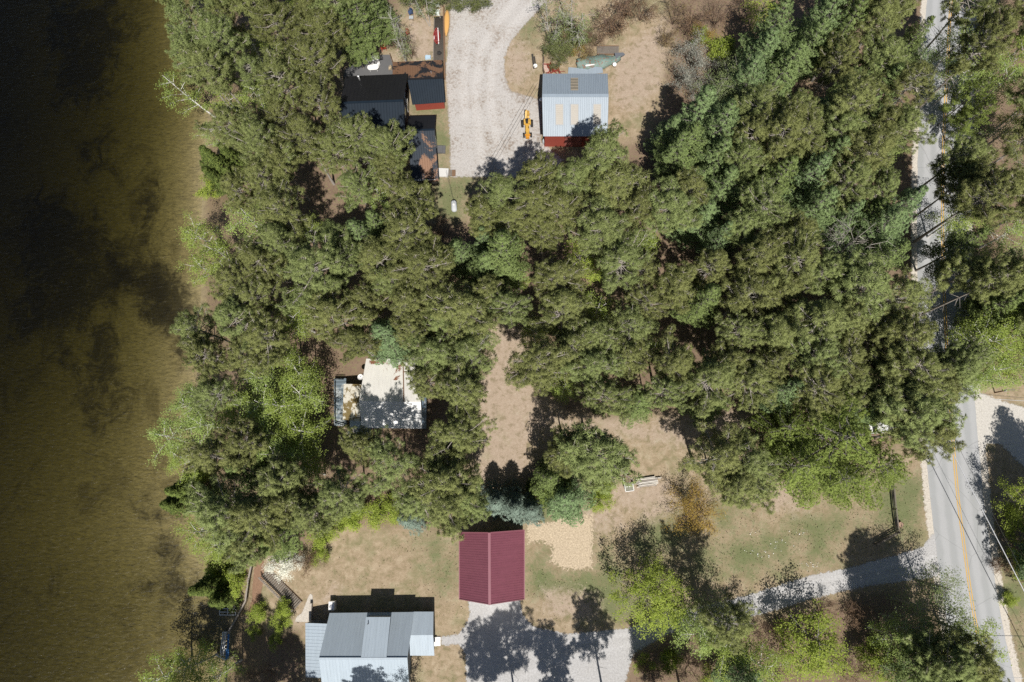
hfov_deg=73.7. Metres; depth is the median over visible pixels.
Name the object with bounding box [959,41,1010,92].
birch tree
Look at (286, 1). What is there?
birch tree
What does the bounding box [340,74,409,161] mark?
black house
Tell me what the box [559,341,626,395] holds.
red pine
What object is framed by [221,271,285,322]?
red pine
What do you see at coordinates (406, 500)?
red pine
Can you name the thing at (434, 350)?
red pine
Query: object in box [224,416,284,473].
red pine
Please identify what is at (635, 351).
red pine
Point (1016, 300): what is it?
white pine
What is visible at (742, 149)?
red pine
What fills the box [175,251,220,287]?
birch tree
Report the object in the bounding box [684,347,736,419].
red pine
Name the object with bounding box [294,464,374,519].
red pine
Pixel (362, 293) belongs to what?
red pine
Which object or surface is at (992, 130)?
aspen tree
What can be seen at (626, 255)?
red pine
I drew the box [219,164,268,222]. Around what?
red pine
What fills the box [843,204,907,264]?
white pine
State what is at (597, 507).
leafy bush
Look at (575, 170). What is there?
red pine
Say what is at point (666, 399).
red pine
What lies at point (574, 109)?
metal barn
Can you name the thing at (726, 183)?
white pine
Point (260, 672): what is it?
brown brush
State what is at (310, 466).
birch tree
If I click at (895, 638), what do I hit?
birch tree
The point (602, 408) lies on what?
red pine
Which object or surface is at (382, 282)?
red pine
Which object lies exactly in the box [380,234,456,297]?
red pine
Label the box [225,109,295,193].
red pine
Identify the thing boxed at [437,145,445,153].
porch step
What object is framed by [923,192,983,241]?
birch tree
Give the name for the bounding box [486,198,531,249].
red pine
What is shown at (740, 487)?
red pine
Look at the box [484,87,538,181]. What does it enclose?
overhead wire
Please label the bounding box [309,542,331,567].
leafy bush
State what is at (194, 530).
birch tree
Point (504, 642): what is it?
gravel driveway
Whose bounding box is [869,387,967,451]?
red pine
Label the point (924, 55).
aspen tree
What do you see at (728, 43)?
leafy bush
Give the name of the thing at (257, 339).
red pine
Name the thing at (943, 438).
red pine
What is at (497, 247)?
white pine
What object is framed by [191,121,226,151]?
birch tree
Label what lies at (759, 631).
brown brush
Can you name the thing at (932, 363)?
red pine
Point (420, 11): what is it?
bare birch
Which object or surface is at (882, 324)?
red pine
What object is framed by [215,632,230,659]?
dock section
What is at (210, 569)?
leafy bush
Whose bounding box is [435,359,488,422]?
red pine
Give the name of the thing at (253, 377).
birch tree
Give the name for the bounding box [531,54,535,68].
timber beam
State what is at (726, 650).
birch tree
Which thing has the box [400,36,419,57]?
brown brush
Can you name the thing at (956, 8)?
red pine
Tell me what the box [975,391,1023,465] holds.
side lane
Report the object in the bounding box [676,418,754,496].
thin pine
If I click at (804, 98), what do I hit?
red pine
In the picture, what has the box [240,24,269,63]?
birch tree
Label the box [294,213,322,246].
birch tree
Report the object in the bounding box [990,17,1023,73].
red pine
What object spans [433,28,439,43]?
red rowboat
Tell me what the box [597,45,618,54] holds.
plank platform
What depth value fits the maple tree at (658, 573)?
87.13 m
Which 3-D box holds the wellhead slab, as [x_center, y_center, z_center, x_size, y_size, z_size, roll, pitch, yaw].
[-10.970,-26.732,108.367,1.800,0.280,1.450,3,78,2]
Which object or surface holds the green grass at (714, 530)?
on the ground at (102, 568)
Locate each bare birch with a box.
[376,1,411,60]
[406,0,439,26]
[531,0,572,44]
[559,0,599,50]
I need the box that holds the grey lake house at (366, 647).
[305,611,434,681]
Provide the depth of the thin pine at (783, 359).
86.00 m
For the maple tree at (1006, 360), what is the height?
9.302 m
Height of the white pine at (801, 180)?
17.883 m
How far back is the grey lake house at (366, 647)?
89.50 m
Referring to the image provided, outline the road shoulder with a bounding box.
[910,0,1022,681]
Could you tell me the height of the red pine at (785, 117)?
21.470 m
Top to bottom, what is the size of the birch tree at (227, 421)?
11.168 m
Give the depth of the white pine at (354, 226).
93.50 m
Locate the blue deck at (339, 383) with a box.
[332,378,370,438]
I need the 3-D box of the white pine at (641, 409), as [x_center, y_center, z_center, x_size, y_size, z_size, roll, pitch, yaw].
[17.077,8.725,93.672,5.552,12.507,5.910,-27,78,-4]
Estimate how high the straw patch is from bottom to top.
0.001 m
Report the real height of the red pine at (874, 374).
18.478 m
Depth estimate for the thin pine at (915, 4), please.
97.38 m
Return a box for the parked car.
[868,424,888,433]
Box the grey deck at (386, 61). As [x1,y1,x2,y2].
[343,53,392,78]
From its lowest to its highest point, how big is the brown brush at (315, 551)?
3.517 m
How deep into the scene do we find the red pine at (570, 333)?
85.88 m
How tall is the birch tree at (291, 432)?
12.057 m
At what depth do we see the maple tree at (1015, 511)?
91.08 m
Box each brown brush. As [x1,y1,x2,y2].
[245,661,282,681]
[292,551,319,578]
[309,550,330,570]
[384,29,410,52]
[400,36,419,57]
[424,212,449,243]
[556,14,581,45]
[581,40,598,58]
[583,20,611,47]
[591,0,629,41]
[612,0,642,22]
[626,0,660,26]
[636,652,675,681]
[655,25,678,48]
[658,0,693,25]
[670,650,710,681]
[677,0,711,36]
[704,0,738,27]
[732,0,761,25]
[752,615,771,640]
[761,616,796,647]
[766,663,800,681]
[813,598,842,624]
[833,658,874,681]
[841,598,875,631]
[988,557,1012,574]
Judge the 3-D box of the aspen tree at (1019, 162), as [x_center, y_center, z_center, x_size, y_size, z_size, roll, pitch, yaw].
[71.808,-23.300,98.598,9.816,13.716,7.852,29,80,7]
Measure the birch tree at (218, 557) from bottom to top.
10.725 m
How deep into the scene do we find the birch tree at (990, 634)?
83.98 m
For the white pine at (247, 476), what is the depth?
88.87 m
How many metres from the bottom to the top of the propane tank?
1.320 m
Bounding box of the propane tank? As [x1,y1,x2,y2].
[451,200,456,211]
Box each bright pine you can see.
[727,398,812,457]
[750,424,837,506]
[764,374,890,508]
[792,446,865,511]
[839,426,912,510]
[937,71,998,130]
[944,95,999,144]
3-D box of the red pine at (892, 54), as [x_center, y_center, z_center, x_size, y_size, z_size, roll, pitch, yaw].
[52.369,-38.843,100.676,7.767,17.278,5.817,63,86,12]
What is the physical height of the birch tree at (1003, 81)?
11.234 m
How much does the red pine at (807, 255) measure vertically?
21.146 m
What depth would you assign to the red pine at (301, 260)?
86.51 m
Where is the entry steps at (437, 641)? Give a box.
[434,637,440,645]
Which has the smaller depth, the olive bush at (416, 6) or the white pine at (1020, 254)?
the white pine at (1020, 254)
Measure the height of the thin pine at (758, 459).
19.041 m
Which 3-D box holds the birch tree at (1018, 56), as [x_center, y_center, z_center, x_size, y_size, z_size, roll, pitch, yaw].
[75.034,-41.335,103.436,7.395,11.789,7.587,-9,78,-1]
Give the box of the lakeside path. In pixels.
[247,560,263,613]
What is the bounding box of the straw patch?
[525,513,595,570]
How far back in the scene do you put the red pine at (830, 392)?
83.24 m
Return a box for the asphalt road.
[917,0,1014,681]
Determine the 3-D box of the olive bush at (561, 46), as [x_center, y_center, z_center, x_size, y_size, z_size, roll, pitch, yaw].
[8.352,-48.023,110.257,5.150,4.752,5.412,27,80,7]
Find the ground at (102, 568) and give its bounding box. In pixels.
[0,0,1023,681]
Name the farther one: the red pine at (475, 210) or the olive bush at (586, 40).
the olive bush at (586, 40)
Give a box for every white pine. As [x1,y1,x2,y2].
[223,450,284,496]
[254,518,305,563]
[337,6,370,68]
[345,0,392,60]
[345,217,380,264]
[360,0,397,44]
[362,208,398,250]
[366,317,414,368]
[445,236,475,284]
[462,248,512,289]
[464,225,493,262]
[468,228,532,293]
[529,455,571,502]
[543,473,595,526]
[618,384,653,429]
[643,115,683,163]
[652,129,696,191]
[654,120,708,180]
[657,83,723,164]
[665,199,722,250]
[669,282,724,329]
[678,386,728,427]
[682,98,744,183]
[686,136,734,204]
[694,164,745,222]
[694,221,738,271]
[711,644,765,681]
[715,51,766,117]
[724,26,781,93]
[736,0,797,74]
[737,39,809,110]
[741,153,798,216]
[746,375,804,416]
[773,0,848,69]
[773,16,831,83]
[776,150,832,213]
[778,184,840,242]
[786,135,851,193]
[795,89,841,141]
[811,0,868,81]
[816,199,865,252]
[824,52,886,110]
[828,197,889,250]
[831,390,889,433]
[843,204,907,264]
[850,62,905,121]
[850,238,911,276]
[857,185,928,244]
[881,630,966,681]
[884,15,935,72]
[915,228,989,284]
[952,288,1023,336]
[965,279,1023,333]
[999,247,1023,287]
[1012,543,1023,584]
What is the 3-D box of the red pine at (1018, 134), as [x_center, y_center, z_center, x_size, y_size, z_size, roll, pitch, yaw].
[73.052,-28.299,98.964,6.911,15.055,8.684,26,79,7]
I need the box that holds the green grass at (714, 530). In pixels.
[274,24,1023,672]
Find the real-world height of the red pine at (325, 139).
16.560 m
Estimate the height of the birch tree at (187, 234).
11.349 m
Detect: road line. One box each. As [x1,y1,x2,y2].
[941,1,976,631]
[943,22,980,641]
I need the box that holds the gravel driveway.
[441,533,938,681]
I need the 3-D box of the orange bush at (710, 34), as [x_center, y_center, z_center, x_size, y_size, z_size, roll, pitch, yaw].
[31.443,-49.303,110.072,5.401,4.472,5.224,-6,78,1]
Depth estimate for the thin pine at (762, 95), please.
94.42 m
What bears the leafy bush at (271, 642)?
on the ground at (102, 568)
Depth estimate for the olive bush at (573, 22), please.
110.10 m
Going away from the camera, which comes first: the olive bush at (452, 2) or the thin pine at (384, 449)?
the thin pine at (384, 449)
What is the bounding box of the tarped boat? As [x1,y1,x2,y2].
[576,52,624,69]
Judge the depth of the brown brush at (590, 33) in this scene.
110.08 m
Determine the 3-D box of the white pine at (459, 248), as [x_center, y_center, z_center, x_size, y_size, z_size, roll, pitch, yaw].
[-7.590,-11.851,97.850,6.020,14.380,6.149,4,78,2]
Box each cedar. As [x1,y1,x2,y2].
[159,495,189,517]
[164,472,205,497]
[179,484,214,508]
[187,565,232,598]
[199,144,217,185]
[201,165,237,196]
[203,148,245,178]
[217,142,246,169]
[525,477,555,511]
[561,471,577,490]
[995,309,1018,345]
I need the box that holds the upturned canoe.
[444,10,449,35]
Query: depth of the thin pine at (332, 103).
96.98 m
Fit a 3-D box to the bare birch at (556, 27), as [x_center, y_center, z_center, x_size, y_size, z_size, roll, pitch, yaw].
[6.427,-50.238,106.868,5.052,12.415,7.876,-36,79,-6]
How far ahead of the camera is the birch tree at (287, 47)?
103.88 m
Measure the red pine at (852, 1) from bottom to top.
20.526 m
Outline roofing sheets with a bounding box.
[568,67,602,73]
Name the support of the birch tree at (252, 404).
on the ground at (102, 568)
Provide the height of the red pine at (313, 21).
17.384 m
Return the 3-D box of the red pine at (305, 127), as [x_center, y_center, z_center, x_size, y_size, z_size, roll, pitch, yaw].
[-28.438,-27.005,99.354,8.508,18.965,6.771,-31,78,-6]
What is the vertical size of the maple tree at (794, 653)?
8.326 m
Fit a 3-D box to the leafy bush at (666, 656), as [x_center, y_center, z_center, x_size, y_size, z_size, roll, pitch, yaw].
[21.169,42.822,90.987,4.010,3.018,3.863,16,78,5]
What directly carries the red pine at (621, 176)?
on the ground at (102, 568)
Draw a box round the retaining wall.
[308,603,312,621]
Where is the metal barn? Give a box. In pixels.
[539,73,608,146]
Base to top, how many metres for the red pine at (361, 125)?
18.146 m
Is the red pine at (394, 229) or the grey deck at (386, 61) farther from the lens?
the grey deck at (386, 61)
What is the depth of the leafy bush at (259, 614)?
94.41 m
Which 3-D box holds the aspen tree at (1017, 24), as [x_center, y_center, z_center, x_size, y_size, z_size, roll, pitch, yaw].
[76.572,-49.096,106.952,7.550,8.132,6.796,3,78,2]
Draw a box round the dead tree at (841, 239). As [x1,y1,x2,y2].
[822,216,893,265]
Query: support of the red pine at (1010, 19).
on the ground at (102, 568)
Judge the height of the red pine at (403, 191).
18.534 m
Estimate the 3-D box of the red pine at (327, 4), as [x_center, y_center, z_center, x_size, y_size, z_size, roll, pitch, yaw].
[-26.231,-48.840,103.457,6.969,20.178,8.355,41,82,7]
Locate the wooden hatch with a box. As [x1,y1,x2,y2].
[448,170,455,175]
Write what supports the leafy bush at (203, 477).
on the ground at (102, 568)
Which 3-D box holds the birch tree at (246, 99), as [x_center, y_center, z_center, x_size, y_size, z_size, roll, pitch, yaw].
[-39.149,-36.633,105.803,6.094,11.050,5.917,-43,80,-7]
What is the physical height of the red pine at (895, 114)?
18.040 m
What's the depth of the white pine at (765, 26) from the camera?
99.36 m
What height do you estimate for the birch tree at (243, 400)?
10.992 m
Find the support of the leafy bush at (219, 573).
on the ground at (102, 568)
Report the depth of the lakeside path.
96.55 m
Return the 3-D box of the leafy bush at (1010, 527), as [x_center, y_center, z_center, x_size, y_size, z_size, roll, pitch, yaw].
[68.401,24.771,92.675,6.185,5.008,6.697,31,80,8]
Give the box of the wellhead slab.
[438,168,448,176]
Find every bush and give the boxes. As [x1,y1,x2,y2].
[182,469,209,486]
[193,174,220,200]
[204,550,232,583]
[207,562,239,587]
[208,584,243,613]
[213,563,247,600]
[244,624,261,641]
[245,601,267,625]
[261,550,294,583]
[267,634,283,651]
[269,614,292,640]
[275,595,293,619]
[285,553,304,572]
[304,527,339,560]
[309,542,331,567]
[316,513,346,541]
[335,507,373,532]
[354,492,390,531]
[375,493,399,525]
[397,0,428,8]
[419,0,447,17]
[441,0,460,10]
[449,0,476,13]
[468,0,492,12]
[539,30,566,57]
[547,25,578,56]
[547,46,569,70]
[553,15,578,41]
[570,23,596,47]
[570,36,588,60]
[587,491,615,512]
[592,481,617,500]
[632,651,656,674]
[657,648,687,675]
[660,493,717,539]
[663,51,708,97]
[664,28,710,69]
[665,477,714,521]
[682,40,720,78]
[682,74,710,99]
[683,498,727,538]
[690,24,711,45]
[693,21,722,49]
[698,658,729,681]
[706,35,738,62]
[850,633,895,673]
[997,590,1020,608]
[999,500,1023,550]
[1002,546,1023,582]
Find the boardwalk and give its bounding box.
[433,16,443,60]
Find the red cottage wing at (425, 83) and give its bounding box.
[393,60,444,109]
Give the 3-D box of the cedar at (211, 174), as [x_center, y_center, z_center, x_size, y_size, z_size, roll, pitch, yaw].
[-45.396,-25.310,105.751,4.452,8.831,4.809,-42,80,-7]
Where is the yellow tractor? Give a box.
[521,110,532,138]
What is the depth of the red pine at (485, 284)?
87.56 m
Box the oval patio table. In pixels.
[367,64,378,71]
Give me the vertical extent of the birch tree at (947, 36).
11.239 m
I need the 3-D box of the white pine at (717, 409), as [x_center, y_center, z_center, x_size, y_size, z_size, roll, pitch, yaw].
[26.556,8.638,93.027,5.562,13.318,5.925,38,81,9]
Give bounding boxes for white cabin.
[343,359,425,428]
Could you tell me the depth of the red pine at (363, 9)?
101.67 m
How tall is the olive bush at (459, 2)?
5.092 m
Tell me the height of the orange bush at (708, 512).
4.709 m
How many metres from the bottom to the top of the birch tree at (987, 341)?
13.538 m
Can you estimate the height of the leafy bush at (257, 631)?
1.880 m
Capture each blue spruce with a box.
[396,503,426,535]
[478,479,516,520]
[500,477,531,524]
[514,491,545,526]
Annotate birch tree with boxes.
[135,647,192,681]
[142,414,202,467]
[153,67,215,118]
[160,384,213,432]
[161,441,201,484]
[162,638,219,681]
[169,516,221,556]
[174,408,226,442]
[175,209,222,258]
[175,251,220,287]
[177,374,217,410]
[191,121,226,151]
[191,651,247,681]
[192,232,237,272]
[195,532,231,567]
[208,89,246,115]
[218,406,260,437]
[219,380,267,429]
[220,191,278,244]
[230,373,299,434]
[233,72,276,121]
[234,365,277,397]
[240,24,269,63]
[247,424,306,473]
[251,415,297,461]
[257,341,306,387]
[259,381,317,437]
[269,299,315,343]
[271,27,304,71]
[275,400,336,464]
[276,351,325,402]
[276,366,328,416]
[278,285,318,329]
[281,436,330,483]
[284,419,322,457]
[285,0,317,17]
[290,450,327,489]
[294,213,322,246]
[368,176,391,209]
[504,260,531,290]
[515,308,551,348]
[547,374,580,408]
[580,287,620,329]
[626,225,660,258]
[639,333,664,366]
[668,601,728,661]
[691,588,761,655]
[693,619,753,681]
[732,633,796,681]
[865,611,921,662]
[875,143,904,168]
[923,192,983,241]
[927,21,981,74]
[934,55,984,104]
[937,614,1011,665]
[942,308,1020,365]
[952,364,1004,394]
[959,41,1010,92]
[970,351,1022,395]
[972,55,1023,108]
[979,208,1023,257]
[980,305,1023,365]
[982,32,1023,90]
[983,352,1023,391]
[985,99,1023,140]
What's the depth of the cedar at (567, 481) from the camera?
89.66 m
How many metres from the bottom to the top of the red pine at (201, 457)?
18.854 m
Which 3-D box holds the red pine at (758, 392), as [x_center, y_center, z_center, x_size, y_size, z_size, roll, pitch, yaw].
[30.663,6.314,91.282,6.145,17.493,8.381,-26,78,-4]
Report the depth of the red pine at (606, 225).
87.50 m
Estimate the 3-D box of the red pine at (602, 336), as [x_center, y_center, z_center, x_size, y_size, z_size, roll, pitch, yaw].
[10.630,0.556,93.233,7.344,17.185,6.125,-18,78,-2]
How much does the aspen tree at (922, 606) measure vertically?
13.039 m
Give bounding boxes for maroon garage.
[459,530,524,604]
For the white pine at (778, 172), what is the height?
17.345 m
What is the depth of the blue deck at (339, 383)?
100.22 m
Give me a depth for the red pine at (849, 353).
82.99 m
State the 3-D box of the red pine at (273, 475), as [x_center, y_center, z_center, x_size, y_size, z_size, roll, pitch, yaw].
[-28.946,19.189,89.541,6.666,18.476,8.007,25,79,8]
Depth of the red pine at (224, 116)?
93.64 m
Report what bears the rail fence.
on the ground at (102, 568)
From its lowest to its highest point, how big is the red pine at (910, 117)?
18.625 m
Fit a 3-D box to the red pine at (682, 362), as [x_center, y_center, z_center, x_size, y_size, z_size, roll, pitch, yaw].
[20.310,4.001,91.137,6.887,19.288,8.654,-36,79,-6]
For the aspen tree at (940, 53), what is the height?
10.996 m
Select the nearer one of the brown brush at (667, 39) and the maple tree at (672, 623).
the maple tree at (672, 623)
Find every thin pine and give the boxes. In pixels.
[164,0,210,50]
[169,302,231,358]
[183,374,245,419]
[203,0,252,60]
[213,328,271,379]
[229,54,269,97]
[249,175,317,245]
[256,98,308,156]
[296,69,341,132]
[363,424,419,496]
[415,436,457,471]
[437,320,501,384]
[602,297,659,358]
[625,249,659,290]
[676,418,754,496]
[712,425,784,503]
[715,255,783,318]
[732,82,784,139]
[745,342,798,388]
[855,0,921,50]
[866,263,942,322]
[878,59,937,112]
[926,344,981,406]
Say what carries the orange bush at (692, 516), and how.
on the ground at (102, 568)
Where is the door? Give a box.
[564,137,581,146]
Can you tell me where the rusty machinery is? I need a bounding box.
[542,62,564,73]
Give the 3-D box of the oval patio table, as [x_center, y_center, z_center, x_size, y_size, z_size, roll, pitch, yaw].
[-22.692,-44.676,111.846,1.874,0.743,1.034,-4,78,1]
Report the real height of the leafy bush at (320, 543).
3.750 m
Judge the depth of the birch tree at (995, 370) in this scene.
90.36 m
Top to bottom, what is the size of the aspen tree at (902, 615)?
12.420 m
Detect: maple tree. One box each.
[562,235,600,279]
[581,253,616,285]
[606,556,685,639]
[621,550,692,618]
[640,585,692,642]
[740,0,782,33]
[769,596,845,679]
[773,624,829,681]
[802,628,856,681]
[855,639,901,681]
[978,327,1023,386]
[991,475,1023,525]
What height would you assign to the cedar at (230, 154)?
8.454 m
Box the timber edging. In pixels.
[443,5,445,79]
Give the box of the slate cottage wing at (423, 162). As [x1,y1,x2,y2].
[407,115,438,185]
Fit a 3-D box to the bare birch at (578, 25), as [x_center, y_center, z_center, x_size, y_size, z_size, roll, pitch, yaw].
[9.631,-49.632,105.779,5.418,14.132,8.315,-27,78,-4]
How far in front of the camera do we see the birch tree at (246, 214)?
96.67 m
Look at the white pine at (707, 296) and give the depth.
92.33 m
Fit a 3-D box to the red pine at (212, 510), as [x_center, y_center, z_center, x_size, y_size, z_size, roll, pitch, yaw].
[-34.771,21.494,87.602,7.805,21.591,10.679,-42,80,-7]
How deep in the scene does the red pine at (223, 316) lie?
86.99 m
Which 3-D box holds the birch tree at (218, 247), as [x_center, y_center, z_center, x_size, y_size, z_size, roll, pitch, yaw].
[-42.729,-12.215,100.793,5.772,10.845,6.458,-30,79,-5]
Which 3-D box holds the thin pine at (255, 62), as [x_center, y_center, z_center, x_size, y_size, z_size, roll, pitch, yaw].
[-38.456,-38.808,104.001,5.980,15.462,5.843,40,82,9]
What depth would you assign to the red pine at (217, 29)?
95.08 m
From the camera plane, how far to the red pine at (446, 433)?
83.28 m
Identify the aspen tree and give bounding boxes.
[674,581,747,646]
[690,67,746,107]
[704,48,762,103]
[710,638,757,677]
[875,653,922,681]
[877,591,946,652]
[891,567,975,635]
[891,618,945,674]
[906,42,940,89]
[908,583,984,646]
[910,30,957,83]
[910,557,970,612]
[968,105,1021,158]
[974,0,1008,14]
[975,232,1021,262]
[986,135,1023,184]
[987,1,1023,39]
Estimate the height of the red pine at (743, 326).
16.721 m
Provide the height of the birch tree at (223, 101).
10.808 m
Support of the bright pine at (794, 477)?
on the ground at (102, 568)
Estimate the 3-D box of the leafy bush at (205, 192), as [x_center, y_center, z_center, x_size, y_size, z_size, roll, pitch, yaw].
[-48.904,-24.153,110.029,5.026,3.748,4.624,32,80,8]
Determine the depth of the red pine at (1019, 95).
98.16 m
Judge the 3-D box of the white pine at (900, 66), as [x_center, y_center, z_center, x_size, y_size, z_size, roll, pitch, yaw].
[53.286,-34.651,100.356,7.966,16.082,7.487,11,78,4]
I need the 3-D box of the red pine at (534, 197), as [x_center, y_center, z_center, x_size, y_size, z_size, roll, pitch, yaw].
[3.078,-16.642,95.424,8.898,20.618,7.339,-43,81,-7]
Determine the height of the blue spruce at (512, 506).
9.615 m
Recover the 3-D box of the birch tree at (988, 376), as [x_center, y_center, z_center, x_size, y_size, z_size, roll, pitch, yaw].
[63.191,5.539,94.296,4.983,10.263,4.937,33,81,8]
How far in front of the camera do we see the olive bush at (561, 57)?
109.72 m
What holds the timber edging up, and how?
on the gravel yard at (486, 104)
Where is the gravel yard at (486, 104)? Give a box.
[446,0,563,177]
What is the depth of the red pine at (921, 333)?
82.59 m
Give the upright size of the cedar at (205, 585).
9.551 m
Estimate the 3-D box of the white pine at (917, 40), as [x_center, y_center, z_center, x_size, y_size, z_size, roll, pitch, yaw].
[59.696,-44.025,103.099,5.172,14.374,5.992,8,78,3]
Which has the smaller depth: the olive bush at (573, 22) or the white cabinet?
the white cabinet
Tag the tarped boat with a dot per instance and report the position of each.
(603, 61)
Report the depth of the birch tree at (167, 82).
107.98 m
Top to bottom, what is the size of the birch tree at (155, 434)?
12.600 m
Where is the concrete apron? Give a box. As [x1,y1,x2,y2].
[295,594,312,621]
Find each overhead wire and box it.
[482,86,535,178]
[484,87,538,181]
[862,277,1023,590]
[961,452,1023,574]
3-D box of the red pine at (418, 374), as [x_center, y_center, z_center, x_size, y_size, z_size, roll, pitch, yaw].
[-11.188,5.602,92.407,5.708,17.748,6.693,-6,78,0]
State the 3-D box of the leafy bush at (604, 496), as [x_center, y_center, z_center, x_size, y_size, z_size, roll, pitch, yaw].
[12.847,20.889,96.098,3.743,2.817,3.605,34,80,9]
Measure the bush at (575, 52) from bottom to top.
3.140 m
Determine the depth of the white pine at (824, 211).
93.23 m
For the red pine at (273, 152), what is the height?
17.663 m
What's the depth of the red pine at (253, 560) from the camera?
82.45 m
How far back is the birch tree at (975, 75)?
102.08 m
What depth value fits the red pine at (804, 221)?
90.85 m
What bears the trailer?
on the ground at (102, 568)
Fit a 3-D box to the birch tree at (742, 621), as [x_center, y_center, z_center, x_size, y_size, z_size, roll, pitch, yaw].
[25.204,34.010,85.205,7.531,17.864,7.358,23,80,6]
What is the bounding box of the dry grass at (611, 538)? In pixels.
[265,22,1022,678]
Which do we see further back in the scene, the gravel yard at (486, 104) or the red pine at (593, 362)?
the gravel yard at (486, 104)
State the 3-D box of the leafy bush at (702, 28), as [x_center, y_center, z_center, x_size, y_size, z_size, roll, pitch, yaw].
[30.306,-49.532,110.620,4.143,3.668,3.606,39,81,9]
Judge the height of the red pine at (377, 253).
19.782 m
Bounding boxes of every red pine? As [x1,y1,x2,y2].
[155,0,196,27]
[164,26,231,107]
[176,330,240,381]
[177,42,250,118]
[178,427,241,477]
[182,472,265,555]
[190,7,263,98]
[192,102,265,156]
[196,0,253,52]
[207,249,269,304]
[212,294,263,349]
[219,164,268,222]
[219,484,291,562]
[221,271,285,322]
[223,520,279,574]
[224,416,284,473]
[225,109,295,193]
[226,0,293,64]
[232,239,291,291]
[237,150,294,217]
[237,307,302,375]
[238,221,312,270]
[245,0,303,72]
[251,41,315,129]
[251,450,316,516]
[254,482,316,529]
[259,136,310,201]
[269,113,334,184]
[275,226,347,315]
[282,32,346,116]
[285,487,341,538]
[293,0,333,67]
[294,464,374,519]
[295,6,351,85]
[299,290,372,344]
[305,0,354,51]
[306,274,352,304]
[309,125,360,189]
[317,218,361,261]
[324,324,382,364]
[325,110,381,180]
[325,236,365,285]
[334,161,376,219]
[337,425,380,468]
[340,0,376,48]
[341,280,391,322]
[354,234,405,285]
[361,118,416,178]
[366,263,411,297]
[371,145,406,192]
[376,168,439,235]
[379,198,432,268]
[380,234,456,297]
[389,274,429,334]
[391,311,435,349]
[391,475,445,530]
[400,353,446,400]
[402,331,458,381]
[402,451,482,509]
[414,475,476,543]
[418,305,467,344]
[420,280,502,352]
[424,413,497,464]
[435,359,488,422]
[441,471,491,525]
[462,272,511,310]
[463,191,503,239]
[475,171,538,226]
[485,288,533,331]
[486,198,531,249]
[502,173,562,246]
[503,333,573,396]
[516,149,565,197]
[522,213,565,263]
[527,287,596,340]
[530,186,589,249]
[530,254,591,301]
[543,425,595,477]
[547,155,591,220]
[552,317,597,376]
[554,418,644,495]
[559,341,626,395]
[566,195,636,264]
[571,317,622,355]
[575,377,635,421]
[576,117,629,206]
[577,161,650,213]
[594,227,652,298]
[602,334,651,380]
[615,181,659,232]
[622,279,672,326]
[632,175,704,241]
[636,374,690,411]
[641,324,696,395]
[651,260,697,314]
[668,166,710,212]
[683,248,735,291]
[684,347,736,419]
[701,458,775,514]
[703,336,755,390]
[713,309,766,353]
[715,206,772,248]
[716,132,768,204]
[723,108,778,162]
[726,351,778,413]
[727,223,793,289]
[737,305,810,360]
[739,172,794,232]
[744,96,813,184]
[749,255,803,318]
[753,226,824,298]
[767,297,853,364]
[773,208,818,253]
[775,88,824,124]
[782,100,827,160]
[782,249,849,305]
[784,321,853,387]
[791,355,849,421]
[800,68,884,159]
[805,248,893,322]
[811,293,878,346]
[812,29,861,96]
[817,103,870,154]
[817,154,877,213]
[818,328,869,389]
[822,360,874,408]
[833,120,904,182]
[834,0,880,17]
[836,0,915,76]
[846,351,920,404]
[848,309,907,366]
[852,306,938,365]
[853,26,910,78]
[853,164,901,208]
[858,104,909,148]
[867,369,947,436]
[868,340,956,409]
[868,407,966,467]
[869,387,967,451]
[873,102,936,154]
[878,622,988,681]
[903,130,995,200]
[909,156,989,221]
[912,149,1023,243]
[915,628,1009,681]
[918,0,1021,108]
[918,251,1023,315]
[919,0,995,55]
[919,248,999,298]
[921,369,964,413]
[934,336,1001,384]
[981,303,1023,344]
[986,111,1023,168]
[988,170,1023,228]
[989,76,1023,133]
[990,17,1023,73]
[1001,0,1023,30]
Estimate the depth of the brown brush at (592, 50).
110.51 m
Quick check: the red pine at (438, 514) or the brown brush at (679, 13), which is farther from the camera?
the brown brush at (679, 13)
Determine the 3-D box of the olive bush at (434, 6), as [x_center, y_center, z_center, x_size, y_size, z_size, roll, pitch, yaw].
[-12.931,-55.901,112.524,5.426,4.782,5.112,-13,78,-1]
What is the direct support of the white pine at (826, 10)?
on the ground at (102, 568)
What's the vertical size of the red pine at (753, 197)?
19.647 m
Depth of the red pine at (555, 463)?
84.69 m
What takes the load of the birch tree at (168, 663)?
on the ground at (102, 568)
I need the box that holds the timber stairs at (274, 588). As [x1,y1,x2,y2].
[258,570,301,611]
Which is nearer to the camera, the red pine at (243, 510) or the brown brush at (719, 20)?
the red pine at (243, 510)
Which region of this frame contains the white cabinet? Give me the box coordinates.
[328,600,336,609]
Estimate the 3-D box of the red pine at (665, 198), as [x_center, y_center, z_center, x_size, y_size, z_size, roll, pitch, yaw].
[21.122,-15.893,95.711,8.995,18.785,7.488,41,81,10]
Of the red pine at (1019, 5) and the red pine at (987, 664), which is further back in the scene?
the red pine at (1019, 5)
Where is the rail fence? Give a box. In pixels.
[873,483,900,544]
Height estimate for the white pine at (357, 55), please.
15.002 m
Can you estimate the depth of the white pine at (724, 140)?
94.24 m
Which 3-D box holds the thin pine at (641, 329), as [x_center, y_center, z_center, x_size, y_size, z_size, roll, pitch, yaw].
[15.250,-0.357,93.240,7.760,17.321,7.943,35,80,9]
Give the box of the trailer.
[623,474,633,491]
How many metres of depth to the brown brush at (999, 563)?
92.43 m
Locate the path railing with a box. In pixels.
[228,566,252,632]

